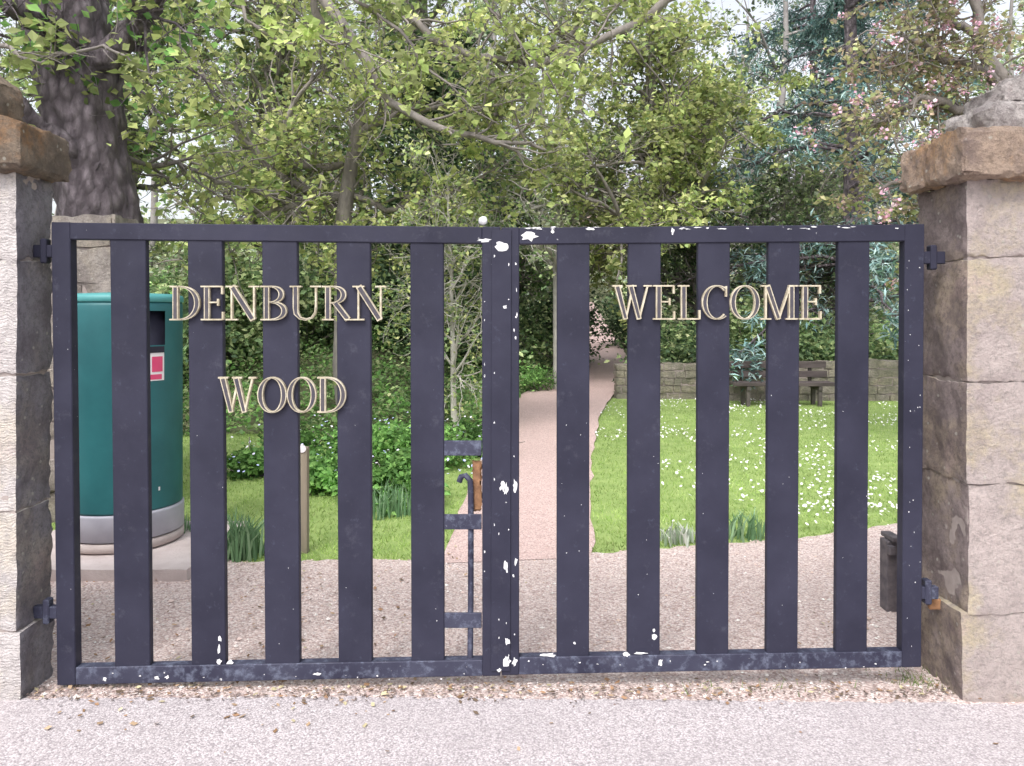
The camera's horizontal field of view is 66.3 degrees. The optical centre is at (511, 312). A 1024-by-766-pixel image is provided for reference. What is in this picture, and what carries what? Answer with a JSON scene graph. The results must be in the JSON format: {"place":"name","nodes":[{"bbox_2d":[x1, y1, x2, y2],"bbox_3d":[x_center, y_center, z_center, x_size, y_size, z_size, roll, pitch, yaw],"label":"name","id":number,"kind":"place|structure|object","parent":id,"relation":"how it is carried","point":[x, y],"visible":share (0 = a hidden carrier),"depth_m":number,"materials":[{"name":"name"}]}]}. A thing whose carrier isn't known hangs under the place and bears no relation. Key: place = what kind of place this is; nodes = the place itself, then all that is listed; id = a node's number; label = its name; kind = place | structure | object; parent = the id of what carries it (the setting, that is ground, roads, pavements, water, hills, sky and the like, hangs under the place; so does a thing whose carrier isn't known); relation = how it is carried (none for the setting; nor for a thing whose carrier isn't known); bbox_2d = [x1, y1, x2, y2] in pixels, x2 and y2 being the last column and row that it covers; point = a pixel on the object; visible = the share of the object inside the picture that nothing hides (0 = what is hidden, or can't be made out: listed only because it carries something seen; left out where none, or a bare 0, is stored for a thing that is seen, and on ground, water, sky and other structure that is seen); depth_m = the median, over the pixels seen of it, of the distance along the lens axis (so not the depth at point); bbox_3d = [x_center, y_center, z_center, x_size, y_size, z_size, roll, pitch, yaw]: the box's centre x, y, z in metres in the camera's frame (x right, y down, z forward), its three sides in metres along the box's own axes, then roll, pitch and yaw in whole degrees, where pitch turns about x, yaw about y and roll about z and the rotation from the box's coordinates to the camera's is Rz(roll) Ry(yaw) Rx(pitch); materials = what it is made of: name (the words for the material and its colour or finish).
{"place":"outdoors","nodes":[
{"label":"outdoors","id":0,"kind":"place"},
{"bbox_2d":[33,216,510,684],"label":"metal gate","id":1,"kind":"structure","parent":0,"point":[278,395],"depth_m":3.11,"materials":[{"name":"metal"}]},
{"bbox_2d":[52,398,897,561],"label":"lawn","id":2,"kind":"structure","parent":0,"point":[672,442],"depth_m":6.92,"materials":[{"name":"green plant"}]},
{"bbox_2d":[50,245,109,492],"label":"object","id":3,"kind":"object","parent":2,"relation":"on","point":[83,290],"visible":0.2,"depth_m":5.58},
{"bbox_2d":[47,214,138,522],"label":"stones","id":4,"kind":"object","parent":2,"relation":"on","point":[93,264],"visible":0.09,"depth_m":5.55,"materials":[{"name":"beige stone"}]},
{"bbox_2d":[0,0,251,222],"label":"old tree","id":5,"kind":"object","parent":2,"relation":"on","point":[82,106],"visible":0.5,"depth_m":6.67,"materials":[{"name":"brown plant"}]},
{"bbox_2d":[0,0,646,154],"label":"overhanging branch","id":6,"kind":"object","parent":5,"relation":"attached to","point":[25,61],"visible":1,"depth_m":5.82,"materials":[{"name":"green plant"}]},
{"bbox_2d":[184,514,190,533],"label":"daffodil clump","id":7,"kind":"object","parent":2,"relation":"on","point":[186,525],"visible":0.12,"depth_m":5.12,"materials":[{"name":"green plant"}]},
{"bbox_2d":[227,437,263,481],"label":"flowering plant","id":8,"kind":"object","parent":2,"relation":"on","point":[247,459],"visible":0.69,"depth_m":7.03,"materials":[{"name":"green plant"}]},
{"bbox_2d":[227,502,263,562],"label":"daffodil clump","id":9,"kind":"object","parent":2,"relation":"on","point":[241,546],"visible":0.8,"depth_m":4.70,"materials":[{"name":"green plant"}]},
{"bbox_2d":[231,518,263,556],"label":"daffodil clump","id":10,"kind":"object","parent":2,"relation":"on","point":[258,541],"visible":0.27,"depth_m":4.84,"materials":[{"name":"green plant"}]},
{"bbox_2d":[251,422,334,457],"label":"flowering plant","id":11,"kind":"object","parent":2,"relation":"on","point":[307,436],"visible":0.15,"depth_m":7.52,"materials":[{"name":"green plant"}]},
{"bbox_2d":[300,445,308,553],"bbox_3d":[-1.297,1.161,4.877,0.058,0.679,0.066,0,0,0],"label":"wooden marker post","id":12,"kind":"object","parent":2,"relation":"on","point":[304,452],"visible":0.71,"depth_m":4.85,"materials":[{"name":"brown wood"}]},
{"bbox_2d":[262,447,373,495],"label":"flowering plant","id":13,"kind":"object","parent":2,"relation":"on","point":[323,475],"visible":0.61,"depth_m":6.38,"materials":[{"name":"green plant"}]},
{"bbox_2d":[231,412,481,473],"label":"forget me nots","id":14,"kind":"object","parent":2,"relation":"on","point":[373,441],"visible":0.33,"depth_m":6.91,"materials":[{"name":"green plant"}]},
{"bbox_2d":[311,416,410,468],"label":"flowering plant","id":15,"kind":"object","parent":2,"relation":"on","point":[377,436],"visible":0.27,"depth_m":7.48,"materials":[{"name":"green plant"}]},
{"bbox_2d":[328,478,410,520],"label":"daffodil clump","id":16,"kind":"object","parent":2,"relation":"on","point":[383,504],"visible":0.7,"depth_m":5.73,"materials":[{"name":"green plant"}]},
{"bbox_2d":[331,436,453,514],"bbox_3d":[-0.936,1.242,6.129,0.974,0.594,0.849,0,0,0],"label":"flowering plant","id":17,"kind":"object","parent":2,"relation":"on","point":[396,471],"visible":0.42,"depth_m":5.96,"materials":[{"name":"green plant"}]},
{"bbox_2d":[124,0,713,405],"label":"sycamore tree","id":18,"kind":"object","parent":2,"relation":"on","point":[268,191],"visible":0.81,"depth_m":9.24,"materials":[{"name":"green plant"}]},
{"bbox_2d":[378,422,481,470],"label":"flowering plant","id":19,"kind":"object","parent":2,"relation":"on","point":[401,441],"visible":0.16,"depth_m":7.49,"materials":[{"name":"green plant"}]},
{"bbox_2d":[372,125,538,438],"bbox_3d":[-0.793,-0.370,9.256,2.274,3.852,1.982,0,0,0],"label":"young tree","id":20,"kind":"object","parent":2,"relation":"on","point":[450,307],"visible":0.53,"depth_m":9.22,"materials":[{"name":"green plant"}]},
{"bbox_2d":[445,414,524,459],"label":"flowering plant","id":21,"kind":"object","parent":2,"relation":"on","point":[475,433],"visible":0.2,"depth_m":8.21,"materials":[{"name":"green plant"}]},
{"bbox_2d":[660,521,694,547],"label":"daffodil clump","id":22,"kind":"object","parent":2,"relation":"on","point":[683,536],"visible":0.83,"depth_m":5.07,"materials":[{"name":"green plant"}]},
{"bbox_2d":[595,398,897,537],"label":"daisies","id":23,"kind":"object","parent":2,"relation":"on","point":[826,501],"visible":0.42,"depth_m":7.35,"materials":[{"name":"white plant"}]},
{"bbox_2d":[729,508,798,542],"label":"daffodil clump","id":24,"kind":"object","parent":2,"relation":"on","point":[751,532],"visible":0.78,"depth_m":5.15,"materials":[{"name":"green plant"}]},
{"bbox_2d":[729,361,834,406],"bbox_3d":[4.307,1.150,12.605,1.635,0.700,0.490,0,0,0],"label":"park bench","id":25,"kind":"object","parent":2,"relation":"on","point":[814,386],"visible":0.75,"depth_m":12.74,"materials":[{"name":"brown wood"}]},
{"bbox_2d":[729,362,897,400],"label":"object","id":26,"kind":"object","parent":2,"relation":"on","point":[828,369],"visible":0.11,"depth_m":13.22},
{"bbox_2d":[729,358,897,400],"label":"stones","id":27,"kind":"object","parent":2,"relation":"on","point":[875,373],"visible":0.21,"depth_m":13.20,"materials":[{"name":"beige stone"}]},
{"bbox_2d":[789,0,1023,290],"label":"cherry tree","id":28,"kind":"object","parent":2,"relation":"on","point":[991,69],"visible":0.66,"depth_m":8.04,"materials":[{"name":"green plant"}]},
{"bbox_2d":[0,695,1023,765],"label":"road","id":29,"kind":"structure","parent":0,"point":[426,731],"depth_m":2.77,"materials":[{"name":"grey asphalt"}]},
{"bbox_2d":[0,0,1023,225],"label":"sky","id":30,"kind":"structure","parent":0,"point":[734,5],"materials":[{"name":"white"}]},
{"bbox_2d":[144,219,898,433],"bbox_3d":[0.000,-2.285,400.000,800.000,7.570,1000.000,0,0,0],"label":"ground","id":31,"kind":"structure","parent":0,"point":[302,389],"depth_m":12.86,"materials":[{"name":"green plant"}]},
{"bbox_2d":[0,0,262,251],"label":"maple tree","id":32,"kind":"object","parent":31,"relation":"on","point":[137,118],"visible":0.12,"depth_m":14.45,"materials":[{"name":"green plant"}]},
{"bbox_2d":[149,257,262,392],"bbox_3d":[-5.339,0.162,11.917,3.794,2.224,2.500,0,0,-12],"label":"shrub","id":33,"kind":"object","parent":31,"relation":"on","point":[232,338],"visible":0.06,"depth_m":11.94,"materials":[{"name":"green plant"}]},
{"bbox_2d":[150,242,333,369],"bbox_3d":[-4.592,-0.144,13.052,3.503,2.329,2.793,0,0,0],"label":"shrub","id":34,"kind":"object","parent":31,"relation":"on","point":[244,279],"visible":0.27,"depth_m":12.60,"materials":[{"name":"green plant"}]},
{"bbox_2d":[140,0,406,325],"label":"maple tree","id":35,"kind":"object","parent":31,"relation":"on","point":[258,77],"visible":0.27,"depth_m":13.94,"materials":[{"name":"green plant"}]},
{"bbox_2d":[183,243,400,355],"bbox_3d":[-3.883,-0.322,13.579,4.166,2.233,2.384,0,0,0],"label":"shrub","id":36,"kind":"object","parent":31,"relation":"on","point":[324,326],"visible":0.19,"depth_m":13.35,"materials":[{"name":"green plant"}]},
{"bbox_2d":[183,310,528,435],"bbox_3d":[-3.354,0.642,12.709,7.451,1.903,6.761,0,0,0],"label":"bank ground cover","id":37,"kind":"object","parent":31,"relation":"on","point":[384,387],"visible":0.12,"depth_m":11.46,"materials":[{"name":"green plant"}]},
{"bbox_2d":[304,217,481,345],"bbox_3d":[-2.631,-0.641,15.033,4.941,2.732,2.608,0,0,0],"label":"shrub","id":38,"kind":"object","parent":31,"relation":"on","point":[376,290],"visible":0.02,"depth_m":14.70,"materials":[{"name":"green plant"}]},
{"bbox_2d":[289,0,582,355],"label":"ivy clad tree","id":39,"kind":"object","parent":31,"relation":"on","point":[423,13],"visible":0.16,"depth_m":13.73,"materials":[{"name":"green plant"}]},
{"bbox_2d":[52,204,898,331],"bbox_3d":[1.019,-2.841,32.500,54.388,7.869,19.510,0,0,0],"label":"hillside scrub","id":40,"kind":"object","parent":31,"relation":"on","point":[874,308],"visible":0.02,"depth_m":29.32,"materials":[{"name":"green plant"}]},
{"bbox_2d":[377,114,609,372],"bbox_3d":[-0.318,-1.819,17.381,4.713,7.115,4.865,0,0,-29],"label":"hawthorn tree","id":41,"kind":"object","parent":31,"relation":"on","point":[529,276],"visible":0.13,"depth_m":17.13,"materials":[{"name":"green plant"}]},
{"bbox_2d":[447,287,552,375],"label":"shrub","id":42,"kind":"object","parent":31,"relation":"on","point":[527,326],"visible":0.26,"depth_m":16.37,"materials":[{"name":"green plant"}]},
{"bbox_2d":[0,0,1023,312],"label":"distant trees","id":43,"kind":"object","parent":31,"relation":"on","point":[718,58],"visible":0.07,"depth_m":25.66,"materials":[{"name":"green plant"}]},
{"bbox_2d":[149,258,898,377],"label":"woodland undergrowth","id":44,"kind":"object","parent":31,"relation":"on","point":[529,357],"visible":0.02,"depth_m":17.05,"materials":[{"name":"green plant"}]},
{"bbox_2d":[519,362,556,392],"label":"flowering plant","id":45,"kind":"object","parent":31,"relation":"on","point":[543,379],"visible":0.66,"depth_m":14.68,"materials":[{"name":"green plant"}]},
{"bbox_2d":[520,278,611,364],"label":"shrub","id":46,"kind":"object","parent":31,"relation":"on","point":[592,313],"visible":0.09,"depth_m":18.30,"materials":[{"name":"green plant"}]},
{"bbox_2d":[470,0,667,388],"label":"birch tree","id":47,"kind":"object","parent":31,"relation":"on","point":[560,220],"visible":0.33,"depth_m":14.70,"materials":[{"name":"green plant"}]},
{"bbox_2d":[590,276,674,348],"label":"shrub","id":48,"kind":"object","parent":31,"relation":"on","point":[613,322],"visible":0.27,"depth_m":21.88,"materials":[{"name":"green plant"}]},
{"bbox_2d":[614,362,695,398],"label":"stones","id":49,"kind":"object","parent":31,"relation":"on","point":[687,376],"visible":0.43,"depth_m":13.50,"materials":[{"name":"beige stone"}]},
{"bbox_2d":[615,364,695,398],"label":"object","id":50,"kind":"object","parent":31,"relation":"on","point":[663,370],"visible":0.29,"depth_m":13.53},
{"bbox_2d":[505,0,819,329],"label":"maple tree","id":51,"kind":"object","parent":31,"relation":"on","point":[689,145],"visible":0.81,"depth_m":14.18,"materials":[{"name":"green plant"}]},
{"bbox_2d":[604,304,755,363],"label":"shrub","id":52,"kind":"object","parent":31,"relation":"on","point":[683,344],"visible":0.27,"depth_m":14.39,"materials":[{"name":"green plant"}]},
{"bbox_2d":[583,60,836,339],"bbox_3d":[4.151,-2.285,18.126,6.070,7.313,4.514,0,0,-19],"label":"hawthorn tree","id":53,"kind":"object","parent":31,"relation":"on","point":[677,275],"visible":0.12,"depth_m":17.82,"materials":[{"name":"green plant"}]},
{"bbox_2d":[611,341,897,381],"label":"woodland undergrowth","id":54,"kind":"object","parent":31,"relation":"on","point":[666,350],"depth_m":14.14,"materials":[{"name":"green plant"}]},
{"bbox_2d":[675,268,871,360],"bbox_3d":[4.744,0.375,15.232,3.716,2.448,2.642,0,0,-22],"label":"shrub","id":55,"kind":"object","parent":31,"relation":"on","point":[737,323],"visible":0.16,"depth_m":14.87,"materials":[{"name":"green plant"}]},
{"bbox_2d":[612,0,994,391],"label":"cedar tree","id":56,"kind":"object","parent":31,"relation":"on","point":[879,260],"visible":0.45,"depth_m":15.87,"materials":[{"name":"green plant"}]},
{"bbox_2d":[729,124,898,353],"bbox_3d":[6.619,-1.419,17.780,4.476,6.576,4.658,0,0,-43],"label":"hawthorn tree","id":57,"kind":"object","parent":31,"relation":"on","point":[798,206],"visible":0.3,"depth_m":17.45,"materials":[{"name":"green plant"}]},
{"bbox_2d":[730,306,897,360],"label":"shrub","id":58,"kind":"object","parent":31,"relation":"on","point":[808,348],"visible":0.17,"depth_m":14.38,"materials":[{"name":"green plant"}]},
{"bbox_2d":[709,0,921,263],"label":"cedar tree","id":59,"kind":"object","parent":31,"relation":"on","point":[797,18],"visible":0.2,"depth_m":23.95,"materials":[{"name":"green plant"}]},
{"bbox_2d":[763,167,914,224],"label":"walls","id":60,"kind":"structure","parent":31,"relation":"on","point":[838,217],"depth_m":62.00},
{"bbox_2d":[760,157,876,186],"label":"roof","id":61,"kind":"structure","parent":60,"relation":"on","point":[822,166],"depth_m":64.94,"materials":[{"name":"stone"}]},
{"bbox_2d":[800,308,898,360],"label":"shrub","id":62,"kind":"object","parent":31,"relation":"on","point":[876,335],"visible":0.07,"depth_m":14.77,"materials":[{"name":"green plant"}]},
{"bbox_2d":[869,315,897,359],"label":"shrub","id":63,"kind":"object","parent":31,"relation":"on","point":[891,343],"visible":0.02,"depth_m":14.67,"materials":[{"name":"green plant"}]},
{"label":"walls","id":64,"kind":"object","parent":31,"relation":"on","visible":0},
{"bbox_2d":[547,161,674,201],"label":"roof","id":65,"kind":"structure","parent":64,"relation":"on","point":[627,177],"depth_m":66.52,"materials":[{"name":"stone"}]},
{"bbox_2d":[25,523,1023,704],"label":"gravel driveway","id":66,"kind":"structure","parent":0,"point":[604,594],"depth_m":3.70,"materials":[{"name":"beige gravel"}]},
{"bbox_2d":[0,176,46,631],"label":"mortar joints","id":67,"kind":"object","parent":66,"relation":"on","point":[34,185],"visible":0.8,"depth_m":3.07,"materials":[{"name":"beige concrete"}]},
{"bbox_2d":[0,172,54,700],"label":"shaft","id":68,"kind":"object","parent":66,"relation":"on","point":[26,544],"visible":0.94,"depth_m":3.05,"materials":[{"name":"stone"}]},
{"bbox_2d":[0,115,71,182],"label":"cap slab","id":69,"kind":"structure","parent":68,"relation":"on","point":[26,149],"depth_m":3.02,"materials":[{"name":"brown stone"}]},
{"bbox_2d":[0,76,24,121],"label":"pillar top stone","id":70,"kind":"object","parent":69,"relation":"on","point":[12,105],"visible":0.66,"depth_m":3.09,"materials":[{"name":"brown stone"}]},
{"bbox_2d":[51,521,244,581],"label":"concrete slab","id":71,"kind":"structure","parent":66,"relation":"on","point":[171,560],"depth_m":4.45,"materials":[{"name":"beige concrete"}]},
{"bbox_2d":[77,292,183,554],"bbox_3d":[-2.431,0.648,4.920,0.690,1.543,0.690,0,0,0],"label":"litter bin","id":72,"kind":"object","parent":71,"relation":"on","point":[95,417],"visible":0.52,"depth_m":4.60,"materials":[{"name":"plastic"}]},
{"bbox_2d":[26,677,965,705],"bbox_3d":[-0.050,1.478,3.061,3.711,0.014,0.265,0,0,0],"label":"twig debris","id":73,"kind":"object","parent":66,"relation":"on","point":[508,689],"visible":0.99,"depth_m":3.06,"materials":[{"name":"brown plant"}]},
{"bbox_2d":[35,545,997,752],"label":"fallen leaves","id":74,"kind":"object","parent":66,"relation":"on","point":[403,687],"visible":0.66,"depth_m":3.08,"materials":[{"name":"brown plant"}]},
{"bbox_2d":[661,664,949,696],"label":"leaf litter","id":75,"kind":"object","parent":66,"relation":"on","point":[917,683],"visible":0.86,"depth_m":3.14,"materials":[{"name":"brown plant"}]},
{"bbox_2d":[880,531,896,611],"bbox_3d":[1.916,1.308,3.930,0.110,0.385,0.140,0,0,0],"label":"gate stop post","id":76,"kind":"object","parent":66,"relation":"on","point":[888,571],"visible":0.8,"depth_m":3.90,"materials":[{"name":"wood"}]},
{"bbox_2d":[917,179,1023,701],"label":"shaft","id":77,"kind":"object","parent":66,"relation":"on","point":[972,639],"visible":0.91,"depth_m":3.00,"materials":[{"name":"beige stone"}]},
{"bbox_2d":[502,224,944,674],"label":"metal gate","id":78,"kind":"structure","parent":77,"relation":"attached to","point":[715,305],"depth_m":3.11,"materials":[{"name":"metal"}]},
{"bbox_2d":[899,126,1023,194],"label":"cap slab","id":79,"kind":"structure","parent":77,"relation":"on","point":[959,155],"depth_m":2.93,"materials":[{"name":"brown stone"}]},
{"bbox_2d":[943,100,1023,133],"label":"pillar top stone","id":80,"kind":"object","parent":79,"relation":"on","point":[999,113],"visible":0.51,"depth_m":3.01,"materials":[{"name":"grey stone"}]},
{"bbox_2d":[963,71,1023,114],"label":"cap top stone","id":81,"kind":"object","parent":80,"relation":"on","point":[1006,89],"visible":0.59,"depth_m":3.04,"materials":[{"name":"grey stone"}]},
{"bbox_2d":[929,190,1023,612],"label":"mortar joints","id":82,"kind":"object","parent":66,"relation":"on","point":[952,578],"visible":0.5,"depth_m":3.10,"materials":[{"name":"beige concrete"}]},
{"bbox_2d":[445,302,626,562],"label":"gravel path","id":83,"kind":"structure","parent":0,"point":[537,467],"depth_m":7.76,"materials":[{"name":"beige gravel"}]}
]}

